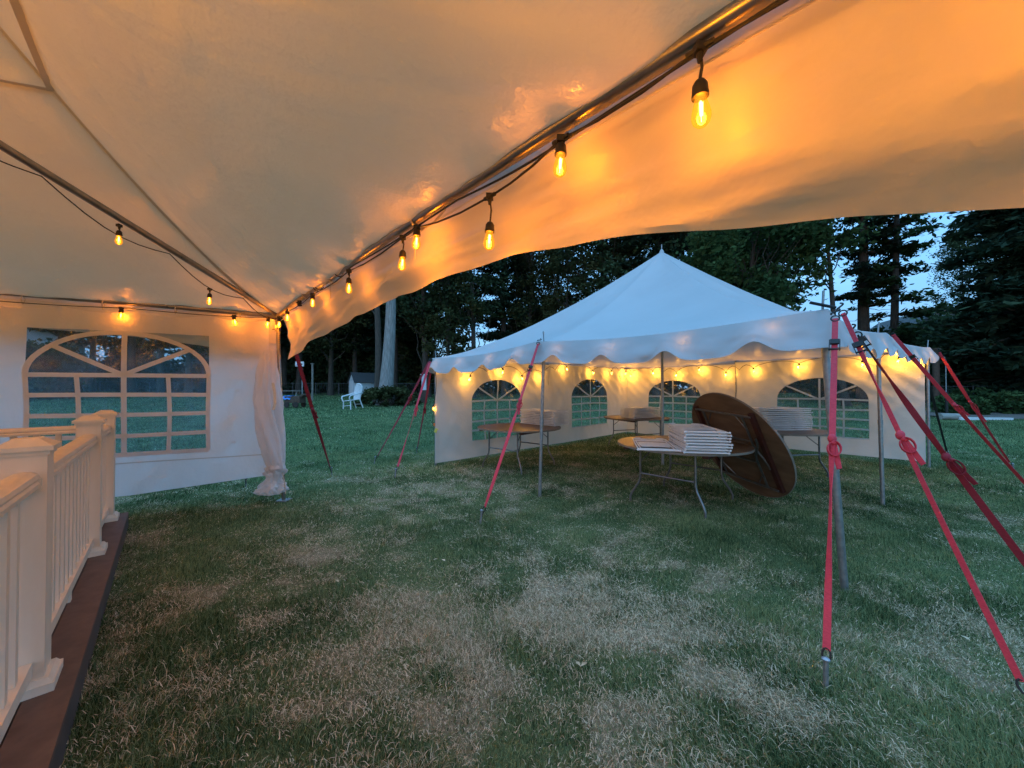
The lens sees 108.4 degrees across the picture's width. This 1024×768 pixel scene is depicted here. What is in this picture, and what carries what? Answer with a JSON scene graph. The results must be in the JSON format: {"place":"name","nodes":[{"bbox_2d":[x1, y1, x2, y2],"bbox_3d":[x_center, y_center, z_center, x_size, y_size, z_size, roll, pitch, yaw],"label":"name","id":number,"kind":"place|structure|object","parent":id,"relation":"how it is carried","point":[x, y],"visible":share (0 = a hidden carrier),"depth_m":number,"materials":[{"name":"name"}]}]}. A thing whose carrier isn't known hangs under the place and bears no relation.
{"place":"outdoors","nodes":[
{"label":"outdoors","id":0,"kind":"place"},
{"bbox_2d":[283,394,306,407],"bbox_3d":[-13.438,1.001,23.172,1.585,0.940,0.780,0,-1,6],"label":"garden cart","id":1,"kind":"object","parent":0,"point":[294,400],"visible":0.98,"depth_m":22.89,"materials":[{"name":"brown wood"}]},
{"bbox_2d":[28,388,1023,767],"bbox_3d":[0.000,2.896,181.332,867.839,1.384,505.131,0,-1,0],"label":"ground","id":2,"kind":"structure","parent":0,"point":[381,502],"depth_m":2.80,"materials":[{"name":"green plant"}]},
{"bbox_2d":[27,328,89,390],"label":"house","id":3,"kind":"structure","parent":2,"relation":"on","point":[34,335],"depth_m":34.85,"materials":[{"name":"grey"}]},
{"bbox_2d":[27,327,93,345],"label":"woodland tree","id":4,"kind":"object","parent":2,"relation":"on","point":[61,333],"depth_m":35.37,"materials":[{"name":"green plant"}]},
{"bbox_2d":[0,512,128,767],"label":"deck","id":5,"kind":"structure","parent":2,"relation":"on","point":[37,733],"depth_m":1.71,"materials":[{"name":"brown wood"}]},
{"bbox_2d":[0,410,119,743],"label":"deck railing","id":6,"kind":"object","parent":5,"relation":"on","point":[57,505],"visible":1,"depth_m":1.57,"materials":[{"name":"beige plastic"}]},
{"bbox_2d":[25,337,111,400],"bbox_3d":[-37.704,-0.638,29.601,7.566,6.482,6.867,0,-1,27],"label":"woodland bush","id":7,"kind":"object","parent":2,"relation":"on","point":[53,360],"visible":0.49,"depth_m":29.20,"materials":[{"name":"green plant"}]},
{"bbox_2d":[65,333,127,391],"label":"woodland tree","id":8,"kind":"object","parent":2,"relation":"on","point":[103,341],"visible":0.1,"depth_m":40.38,"materials":[{"name":"green plant"}]},
{"bbox_2d":[109,335,148,392],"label":"woodland tree","id":9,"kind":"object","parent":2,"relation":"on","point":[131,364],"visible":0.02,"depth_m":35.00,"materials":[{"name":"brown plant"}]},
{"bbox_2d":[96,338,167,389],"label":"woodland bush","id":10,"kind":"object","parent":2,"relation":"on","point":[113,358],"visible":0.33,"depth_m":43.65,"materials":[{"name":"green plant"}]},
{"bbox_2d":[111,354,197,392],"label":"woodland bush","id":11,"kind":"object","parent":2,"relation":"on","point":[143,386],"visible":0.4,"depth_m":40.69,"materials":[{"name":"green plant"}]},
{"bbox_2d":[140,338,192,392],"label":"woodland tree","id":12,"kind":"object","parent":2,"relation":"on","point":[160,383],"visible":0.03,"depth_m":34.73,"materials":[{"name":"brown plant"}]},
{"bbox_2d":[161,342,204,392],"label":"woodland tree","id":13,"kind":"object","parent":2,"relation":"on","point":[188,387],"visible":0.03,"depth_m":34.82,"materials":[{"name":"brown plant"}]},
{"bbox_2d":[169,345,208,392],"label":"woodland tree","id":14,"kind":"object","parent":2,"relation":"on","point":[202,387],"visible":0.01,"depth_m":39.88,"materials":[{"name":"brown plant"}]},
{"bbox_2d":[171,347,208,391],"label":"woodland bush","id":15,"kind":"object","parent":2,"relation":"on","point":[196,366],"visible":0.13,"depth_m":42.74,"materials":[{"name":"green plant"}]},
{"bbox_2d":[280,317,291,393],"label":"woodland tree","id":16,"kind":"object","parent":2,"relation":"on","point":[285,344],"visible":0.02,"depth_m":39.99,"materials":[{"name":"brown plant"}]},
{"bbox_2d":[281,349,309,393],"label":"woodland bush","id":17,"kind":"object","parent":2,"relation":"on","point":[290,381],"visible":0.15,"depth_m":41.49,"materials":[{"name":"green plant"}]},
{"bbox_2d":[99,381,493,394],"bbox_3d":[-21.649,0.521,38.498,39.426,1.565,0.058,0,-1,-4],"label":"wire fence","id":18,"kind":"object","parent":2,"relation":"on","point":[315,393],"visible":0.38,"depth_m":38.60,"materials":[{"name":"grey metal"}]},
{"bbox_2d":[294,346,344,392],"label":"woodland bush","id":19,"kind":"object","parent":2,"relation":"on","point":[321,377],"visible":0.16,"depth_m":43.82,"materials":[{"name":"green plant"}]},
{"bbox_2d":[289,311,374,394],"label":"woodland tree","id":20,"kind":"object","parent":2,"relation":"on","point":[332,340],"visible":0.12,"depth_m":38.43,"materials":[{"name":"green plant"}]},
{"bbox_2d":[305,326,369,392],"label":"woodland bush","id":21,"kind":"object","parent":2,"relation":"on","point":[319,363],"visible":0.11,"depth_m":43.67,"materials":[{"name":"green plant"}]},
{"bbox_2d":[341,383,362,409],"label":"garden chair","id":22,"kind":"object","parent":2,"relation":"on","point":[357,393],"visible":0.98,"depth_m":22.18,"materials":[{"name":"white paint"}]},
{"bbox_2d":[333,357,374,393],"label":"woodland bush","id":23,"kind":"object","parent":2,"relation":"on","point":[361,364],"visible":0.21,"depth_m":42.60,"materials":[{"name":"green plant"}]},
{"bbox_2d":[334,304,383,372],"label":"woodland tree","id":24,"kind":"object","parent":2,"relation":"on","point":[367,342],"visible":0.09,"depth_m":40.32,"materials":[{"name":"green plant"}]},
{"bbox_2d":[347,372,374,394],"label":"garden shed","id":25,"kind":"structure","parent":2,"relation":"on","point":[364,380],"depth_m":38.48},
{"bbox_2d":[371,305,381,400],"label":"dark trunk tree","id":26,"kind":"object","parent":2,"relation":"on","point":[378,347],"depth_m":26.05,"materials":[{"name":"brown plant"}]},
{"bbox_2d":[375,298,395,404],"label":"dead tree","id":27,"kind":"object","parent":2,"relation":"on","point":[387,370],"visible":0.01,"depth_m":25.87,"materials":[{"name":"grey plant"}]},
{"bbox_2d":[353,385,422,406],"bbox_3d":[-8.480,0.934,25.450,4.517,1.943,4.160,0,-1,0],"label":"ivy mound","id":28,"kind":"object","parent":2,"relation":"on","point":[401,395],"visible":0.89,"depth_m":24.51,"materials":[{"name":"green plant"}]},
{"bbox_2d":[357,339,421,391],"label":"woodland bush","id":29,"kind":"object","parent":2,"relation":"on","point":[403,351],"visible":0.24,"depth_m":42.93,"materials":[{"name":"green plant"}]},
{"bbox_2d":[362,288,427,386],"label":"woodland tree","id":30,"kind":"object","parent":2,"relation":"on","point":[401,333],"visible":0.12,"depth_m":39.97,"materials":[{"name":"green plant"}]},
{"bbox_2d":[366,308,450,390],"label":"woodland bush","id":31,"kind":"object","parent":2,"relation":"on","point":[416,357],"visible":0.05,"depth_m":45.25,"materials":[{"name":"green plant"}]},
{"bbox_2d":[403,364,434,393],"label":"woodland bush","id":32,"kind":"object","parent":2,"relation":"on","point":[432,379],"visible":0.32,"depth_m":42.86,"materials":[{"name":"green plant"}]},
{"bbox_2d":[383,277,465,396],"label":"woodland tree","id":33,"kind":"object","parent":2,"relation":"on","point":[426,305],"visible":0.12,"depth_m":35.05,"materials":[{"name":"green plant"}]},
{"bbox_2d":[398,266,489,357],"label":"woodland tree","id":34,"kind":"object","parent":2,"relation":"on","point":[449,343],"visible":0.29,"depth_m":34.29,"materials":[{"name":"green plant"}]},
{"bbox_2d":[435,258,513,397],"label":"woodland tree","id":35,"kind":"object","parent":2,"relation":"on","point":[470,295],"visible":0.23,"depth_m":34.24,"materials":[{"name":"green plant"}]},
{"bbox_2d":[463,254,540,395],"bbox_3d":[-0.920,-12.552,38.338,7.852,28.274,7.538,0,-1,-33],"label":"woodland tree","id":36,"kind":"object","parent":2,"relation":"on","point":[503,295],"visible":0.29,"depth_m":37.73,"materials":[{"name":"green plant"}]},
{"bbox_2d":[0,0,1023,501],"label":"frame tent","id":37,"kind":"object","parent":2,"relation":"on","point":[272,158],"visible":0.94,"depth_m":1.47,"materials":[{"name":"fabric"}]},
{"bbox_2d":[0,296,268,496],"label":"side wall","id":38,"kind":"structure","parent":37,"relation":"hanging from","point":[231,451],"depth_m":4.33,"materials":[{"name":"fabric"}]},
{"bbox_2d":[21,331,210,456],"bbox_3d":[-4.383,0.112,4.168,1.568,1.425,0.065,0,-1,-26],"label":"window","id":39,"kind":"structure","parent":38,"relation":"in","point":[123,373],"depth_m":4.17,"materials":[{"name":"white plastic"}]},
{"bbox_2d":[0,160,272,318],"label":"string lights","id":40,"kind":"object","parent":37,"relation":"hanging from","point":[120,234],"visible":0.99,"depth_m":3.17,"materials":[{"name":"black plastic"}]},
{"bbox_2d":[0,301,275,324],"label":"string lights","id":41,"kind":"object","parent":37,"relation":"attached to","point":[121,310],"visible":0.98,"depth_m":4.17,"materials":[{"name":"black rubber"}]},
{"bbox_2d":[253,350,288,495],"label":"gathered wall","id":42,"kind":"structure","parent":37,"relation":"attached to","point":[268,402],"depth_m":4.63,"materials":[{"name":"fabric"}]},
{"bbox_2d":[285,324,331,475],"bbox_3d":[-2.998,0.390,5.561,0.073,2.470,1.248,0,-1,1],"label":"tie down strap","id":43,"kind":"object","parent":37,"relation":"attached to","point":[314,414],"visible":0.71,"depth_m":5.52,"materials":[{"name":"red fabric"}]},
{"bbox_2d":[276,0,788,324],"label":"string lights","id":44,"kind":"object","parent":37,"relation":"hanging from","point":[700,87],"visible":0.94,"depth_m":1.30,"materials":[{"name":"black plastic"}]},
{"bbox_2d":[477,423,560,473],"bbox_3d":[0.130,1.143,6.787,1.526,0.722,1.526,-1,-1,40],"label":"round table","id":45,"kind":"object","parent":2,"relation":"on","point":[522,429],"visible":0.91,"depth_m":6.65,"materials":[{"name":"brown wood"}]},
{"bbox_2d":[506,296,552,393],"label":"tree","id":46,"kind":"object","parent":2,"relation":"on","point":[536,315],"visible":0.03,"depth_m":44.52,"materials":[{"name":"green plant"}]},
{"bbox_2d":[493,249,569,335],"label":"woodland tree","id":47,"kind":"object","parent":2,"relation":"on","point":[532,276],"visible":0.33,"depth_m":37.20,"materials":[{"name":"green plant"}]},
{"bbox_2d":[526,248,582,317],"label":"woodland tree","id":48,"kind":"object","parent":2,"relation":"on","point":[563,279],"visible":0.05,"depth_m":43.93,"materials":[{"name":"green plant"}]},
{"bbox_2d":[522,239,605,323],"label":"woodland tree","id":49,"kind":"object","parent":2,"relation":"on","point":[578,248],"visible":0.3,"depth_m":35.07,"materials":[{"name":"green plant"}]},
{"bbox_2d":[572,379,599,394],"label":"woodland bush","id":50,"kind":"object","parent":2,"relation":"on","point":[584,385],"visible":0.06,"depth_m":42.55,"materials":[{"name":"green plant"}]},
{"bbox_2d":[548,364,626,444],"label":"side wall","id":51,"kind":"structure","parent":2,"relation":"on","point":[563,381],"depth_m":10.20,"materials":[{"name":"white fabric"}]},
{"bbox_2d":[572,380,606,427],"bbox_3d":[2.213,0.539,10.432,1.722,1.314,0.046,1,-1,-44],"label":"window","id":52,"kind":"structure","parent":51,"relation":"in","point":[590,395],"depth_m":10.43,"materials":[{"name":"plastic"}]},
{"bbox_2d":[546,235,659,395],"bbox_3d":[9.091,-13.000,37.232,11.298,29.268,11.424,0,-1,7],"label":"woodland tree","id":53,"kind":"object","parent":2,"relation":"on","point":[610,265],"visible":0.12,"depth_m":35.09,"materials":[{"name":"green plant"}]},
{"bbox_2d":[583,235,650,292],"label":"woodland tree","id":54,"kind":"object","parent":2,"relation":"on","point":[617,250],"visible":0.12,"depth_m":36.46,"materials":[{"name":"green plant"}]},
{"bbox_2d":[604,415,669,450],"bbox_3d":[3.020,1.169,8.987,1.526,0.722,1.526,0,-1,-20],"label":"round table","id":55,"kind":"object","parent":2,"relation":"on","point":[621,418],"visible":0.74,"depth_m":8.63,"materials":[{"name":"wood"}]},
{"bbox_2d":[613,232,696,397],"bbox_3d":[13.777,-13.463,34.565,8.399,30.244,8.062,0,-1,-16],"label":"woodland tree","id":56,"kind":"object","parent":2,"relation":"on","point":[664,237],"visible":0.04,"depth_m":33.77,"materials":[{"name":"green plant"}]},
{"bbox_2d":[627,364,734,435],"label":"side wall","id":57,"kind":"structure","parent":2,"relation":"on","point":[641,383],"depth_m":10.62,"materials":[{"name":"white fabric"}]},
{"bbox_2d":[649,381,699,423],"bbox_3d":[4.619,0.554,10.603,0.042,1.281,1.541,1,-1,-38],"label":"window","id":58,"kind":"structure","parent":57,"relation":"in","point":[672,395],"depth_m":10.59,"materials":[{"name":"plastic"}]},
{"bbox_2d":[428,244,938,590],"bbox_3d":[2.888,-0.550,7.159,7.325,4.192,6.725,1,-1,-38],"label":"pole tent","id":59,"kind":"object","parent":2,"relation":"on","point":[662,310],"visible":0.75,"depth_m":4.82,"materials":[{"name":"white fabric"}]},
{"bbox_2d":[374,357,432,462],"bbox_3d":[-2.091,0.567,7.049,1.192,2.151,0.048,0,-1,8],"label":"tie down strap","id":60,"kind":"object","parent":59,"relation":"attached to","point":[409,398],"visible":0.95,"depth_m":7.04,"materials":[{"name":"red fabric"}]},
{"bbox_2d":[395,359,430,477],"bbox_3d":[-1.709,0.568,6.489,0.070,2.135,1.014,0,-1,23],"label":"tie down strap","id":61,"kind":"object","parent":59,"relation":"attached to","point":[419,396],"visible":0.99,"depth_m":6.54,"materials":[{"name":"red fabric"}]},
{"bbox_2d":[435,363,549,462],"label":"side wall","id":62,"kind":"structure","parent":59,"relation":"hanging from","point":[455,389],"depth_m":7.51,"materials":[{"name":"white fabric"}]},
{"bbox_2d":[472,380,520,440],"bbox_3d":[-0.315,0.564,8.019,1.401,1.280,0.047,1,-1,-43],"label":"window","id":63,"kind":"structure","parent":62,"relation":"in","point":[494,399],"depth_m":8.00,"materials":[{"name":"plastic"}]},
{"bbox_2d":[479,338,541,523],"bbox_3d":[0.021,0.500,4.418,0.075,2.223,1.183,-1,-1,37],"label":"tie down strap","id":64,"kind":"object","parent":59,"relation":"attached to","point":[519,403],"visible":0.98,"depth_m":4.39,"materials":[{"name":"red fabric"}]},
{"bbox_2d":[469,353,899,379],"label":"string lights","id":65,"kind":"object","parent":59,"relation":"hanging from","point":[753,369],"visible":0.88,"depth_m":8.86,"materials":[{"name":"yellow glass"}]},
{"bbox_2d":[735,354,925,461],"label":"side wall","id":66,"kind":"structure","parent":59,"relation":"hanging from","point":[763,385],"depth_m":7.51,"materials":[{"name":"white fabric"}]},
{"bbox_2d":[777,379,868,439],"bbox_3d":[6.650,0.511,7.984,0.036,1.255,1.541,1,-1,-39],"label":"window","id":67,"kind":"structure","parent":66,"relation":"in","point":[819,398],"depth_m":7.73,"materials":[{"name":"plastic"}]},
{"bbox_2d":[836,302,1023,693],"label":"tie down strap","id":68,"kind":"object","parent":59,"relation":"attached to","point":[910,451],"visible":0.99,"depth_m":1.99,"materials":[{"name":"red fabric"}]},
{"bbox_2d":[852,324,1023,566],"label":"tie down strap","id":69,"kind":"object","parent":59,"relation":"attached to","point":[964,477],"visible":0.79,"depth_m":2.21,"materials":[{"name":"red fabric"}]},
{"bbox_2d":[888,329,1023,483],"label":"tie down strap","id":70,"kind":"object","parent":59,"relation":"attached to","point":[957,408],"visible":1,"depth_m":4.42,"materials":[{"name":"red fabric"}]},
{"bbox_2d":[936,348,1013,467],"bbox_3d":[8.288,0.497,6.596,1.154,2.301,0.068,0,-1,10],"label":"tie down strap","id":71,"kind":"object","parent":59,"relation":"attached to","point":[971,403],"visible":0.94,"depth_m":6.61,"materials":[{"name":"red fabric"}]},
{"bbox_2d":[617,435,754,517],"bbox_3d":[2.170,1.119,4.727,1.576,0.722,1.576,1,-1,-44],"label":"round table","id":72,"kind":"object","parent":2,"relation":"on","point":[739,449],"visible":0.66,"depth_m":4.52,"materials":[{"name":"brown wood"}]},
{"bbox_2d":[633,437,681,451],"bbox_3d":[1.732,0.737,4.534,0.471,0.028,0.928,0,0,13],"label":"folding chair","id":73,"kind":"object","parent":72,"relation":"on","point":[655,442],"visible":1,"depth_m":4.43,"materials":[{"name":"white plastic"}]},
{"bbox_2d":[668,440,730,454],"bbox_3d":[2.151,0.742,4.377,0.471,0.028,0.928,0,-1,10],"label":"folding chair","id":74,"kind":"object","parent":72,"relation":"on","point":[702,452],"visible":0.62,"depth_m":3.98,"materials":[{"name":"white plastic"}]},
{"bbox_2d":[669,438,731,451],"bbox_3d":[2.164,0.711,4.376,0.471,0.028,0.928,0,-1,10],"label":"folding chair","id":75,"kind":"object","parent":74,"relation":"on","point":[700,449],"visible":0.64,"depth_m":4.00,"materials":[{"name":"white plastic"}]},
{"bbox_2d":[668,435,732,448],"bbox_3d":[2.157,0.677,4.359,0.471,0.028,0.928,0,-1,9],"label":"folding chair","id":76,"kind":"object","parent":75,"relation":"on","point":[690,446],"visible":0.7,"depth_m":3.98,"materials":[{"name":"white plastic"}]},
{"bbox_2d":[670,434,732,445],"bbox_3d":[2.171,0.646,4.358,0.471,0.029,0.928,0,-1,10],"label":"folding chair","id":77,"kind":"object","parent":76,"relation":"on","point":[702,443],"visible":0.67,"depth_m":3.95,"materials":[{"name":"white plastic"}]},
{"bbox_2d":[668,431,730,442],"bbox_3d":[2.152,0.616,4.369,0.471,0.028,0.928,0,-1,10],"label":"folding chair","id":78,"kind":"object","parent":77,"relation":"on","point":[691,440],"visible":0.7,"depth_m":3.98,"materials":[{"name":"white plastic"}]},
{"bbox_2d":[669,428,731,439],"bbox_3d":[2.161,0.583,4.363,0.471,0.029,0.928,0,-1,11],"label":"folding chair","id":79,"kind":"object","parent":78,"relation":"on","point":[693,437],"visible":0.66,"depth_m":3.97,"materials":[{"name":"white plastic"}]},
{"bbox_2d":[668,426,731,436],"bbox_3d":[2.161,0.553,4.374,0.471,0.028,0.928,0,-1,9],"label":"folding chair","id":80,"kind":"object","parent":79,"relation":"on","point":[695,434],"visible":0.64,"depth_m":3.98,"materials":[{"name":"white plastic"}]},
{"bbox_2d":[668,423,730,433],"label":"folding chair","id":81,"kind":"object","parent":80,"relation":"on","point":[687,427],"visible":1,"depth_m":4.22,"materials":[{"name":"white plastic"}]},
{"bbox_2d":[642,230,748,397],"bbox_3d":[16.995,-10.831,34.427,9.716,24.893,9.609,0,-1,-36],"label":"woodland tree","id":82,"kind":"object","parent":2,"relation":"on","point":[692,391],"visible":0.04,"depth_m":32.85,"materials":[{"name":"green plant"}]},
{"bbox_2d":[692,392,796,497],"bbox_3d":[2.940,0.815,4.868,0.106,1.530,1.530,-28,7,-9],"label":"leaning table","id":83,"kind":"object","parent":2,"relation":"on","point":[767,468],"visible":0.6,"depth_m":4.62,"materials":[{"name":"brown wood"}]},
{"bbox_2d":[673,218,847,310],"bbox_3d":[16.268,-7.394,25.386,10.282,18.337,10.078,1,-1,-40],"label":"broadleaf tree","id":84,"kind":"object","parent":2,"relation":"on","point":[763,237],"visible":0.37,"depth_m":23.39,"materials":[{"name":"green plant"}]},
{"bbox_2d":[731,229,812,310],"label":"woodland tree","id":85,"kind":"object","parent":2,"relation":"on","point":[799,283],"visible":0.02,"depth_m":37.45,"materials":[{"name":"green plant"}]},
{"bbox_2d":[777,426,828,477],"bbox_3d":[4.550,1.138,6.337,1.526,0.722,1.526,0,-1,-8],"label":"round table","id":86,"kind":"object","parent":2,"relation":"on","point":[814,432],"visible":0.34,"depth_m":5.90,"materials":[{"name":"metal"}]},
{"bbox_2d":[795,378,855,398],"bbox_3d":[25.534,-0.531,30.020,4.574,4.685,5.148,0,-1,20],"label":"garden bush","id":87,"kind":"object","parent":2,"relation":"on","point":[810,386],"visible":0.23,"depth_m":29.44,"materials":[{"name":"green plant"}]},
{"bbox_2d":[761,216,891,405],"bbox_3d":[19.917,-6.785,23.595,6.876,17.133,6.122,1,-1,-44],"label":"broadleaf tree","id":88,"kind":"object","parent":2,"relation":"on","point":[846,240],"visible":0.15,"depth_m":23.34,"materials":[{"name":"green plant"}]},
{"bbox_2d":[821,308,841,689],"bbox_3d":[1.858,0.531,2.132,0.073,2.108,1.020,-1,-1,43],"label":"tie down strap","id":89,"kind":"object","parent":2,"relation":"on","point":[833,452],"visible":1,"depth_m":2.12,"materials":[{"name":"red fabric"}]},
{"bbox_2d":[824,215,920,402],"bbox_3d":[25.948,-11.348,26.968,4.952,26.014,5.274,1,-1,-39],"label":"tall pine","id":90,"kind":"object","parent":2,"relation":"on","point":[861,266],"visible":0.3,"depth_m":26.49,"materials":[{"name":"green plant"}]},
{"bbox_2d":[853,321,938,389],"bbox_3d":[28.335,-1.202,27.041,6.290,6.442,7.079,0,-1,36],"label":"garden bush","id":91,"kind":"object","parent":2,"relation":"on","point":[906,339],"visible":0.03,"depth_m":25.91,"materials":[{"name":"green plant"}]},
{"bbox_2d":[847,213,951,346],"bbox_3d":[26.892,-10.803,26.354,4.856,24.928,5.613,0,-1,-23],"label":"tall pine","id":92,"kind":"object","parent":2,"relation":"on","point":[892,282],"visible":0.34,"depth_m":25.63,"materials":[{"name":"green plant"}]},
{"bbox_2d":[870,306,954,330],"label":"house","id":93,"kind":"structure","parent":2,"relation":"on","point":[901,319],"depth_m":35.50,"materials":[{"name":"grey"}]},
{"bbox_2d":[902,326,961,404],"bbox_3d":[28.435,-0.938,24.034,5.718,5.857,6.435,0,-1,34],"label":"garden bush","id":94,"kind":"object","parent":2,"relation":"on","point":[920,342],"visible":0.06,"depth_m":23.72,"materials":[{"name":"green plant"}]},
{"bbox_2d":[931,348,940,410],"bbox_3d":[22.962,-0.197,20.004,0.303,3.482,0.300,0,-1,0],"label":"brown post","id":95,"kind":"object","parent":2,"relation":"on","point":[936,372],"visible":0.52,"depth_m":19.91,"materials":[{"name":"brown wood"}]},
{"bbox_2d":[910,302,991,331],"bbox_3d":[36.958,-2.254,30.074,9.653,8.785,8.577,0,-1,26],"label":"garden bush","id":96,"kind":"object","parent":2,"relation":"on","point":[940,317],"depth_m":30.61,"materials":[{"name":"green plant"}]},
{"bbox_2d":[926,228,989,305],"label":"woodland tree","id":97,"kind":"object","parent":2,"relation":"on","point":[956,245],"visible":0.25,"depth_m":60.03,"materials":[{"name":"green plant"}]},
{"bbox_2d":[906,208,1023,410],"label":"spruce","id":98,"kind":"object","parent":2,"relation":"on","point":[1001,231],"visible":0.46,"depth_m":19.46,"materials":[{"name":"green plant"}]},
{"bbox_2d":[925,334,1005,401],"bbox_3d":[28.264,-0.918,21.979,6.435,5.857,5.718,0,-1,14],"label":"garden bush","id":99,"kind":"object","parent":2,"relation":"on","point":[956,367],"visible":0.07,"depth_m":22.00,"materials":[{"name":"green plant"}]},
{"bbox_2d":[925,412,1023,418],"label":"garden bed","id":100,"kind":"object","parent":2,"relation":"on","point":[1001,415],"visible":0.26,"depth_m":16.52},
{"bbox_2d":[938,394,985,413],"bbox_3d":[21.330,1.122,17.515,1.404,1.316,1.471,0,-1,0],"label":"bush","id":101,"kind":"object","parent":100,"relation":"on","point":[967,408],"visible":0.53,"depth_m":17.58,"materials":[{"name":"green plant"}]},
{"bbox_2d":[949,387,994,398],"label":"bush","id":102,"kind":"object","parent":100,"relation":"on","point":[975,391],"visible":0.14,"depth_m":19.12,"materials":[{"name":"green plant"}]},
{"bbox_2d":[958,396,1001,414],"bbox_3d":[21.684,1.158,17.239,1.264,1.185,1.324,0,-1,26],"label":"bush","id":103,"kind":"object","parent":100,"relation":"on","point":[987,408],"visible":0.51,"depth_m":16.88,"materials":[{"name":"green plant"}]},
{"bbox_2d":[988,389,1023,413],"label":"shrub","id":104,"kind":"object","parent":100,"relation":"on","point":[1012,407],"visible":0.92,"depth_m":17.32,"materials":[{"name":"green plant"}]},
{"bbox_2d":[85,210,996,387],"label":"sky","id":105,"kind":"structure","parent":0,"point":[920,280],"materials":[{"name":"blue"}]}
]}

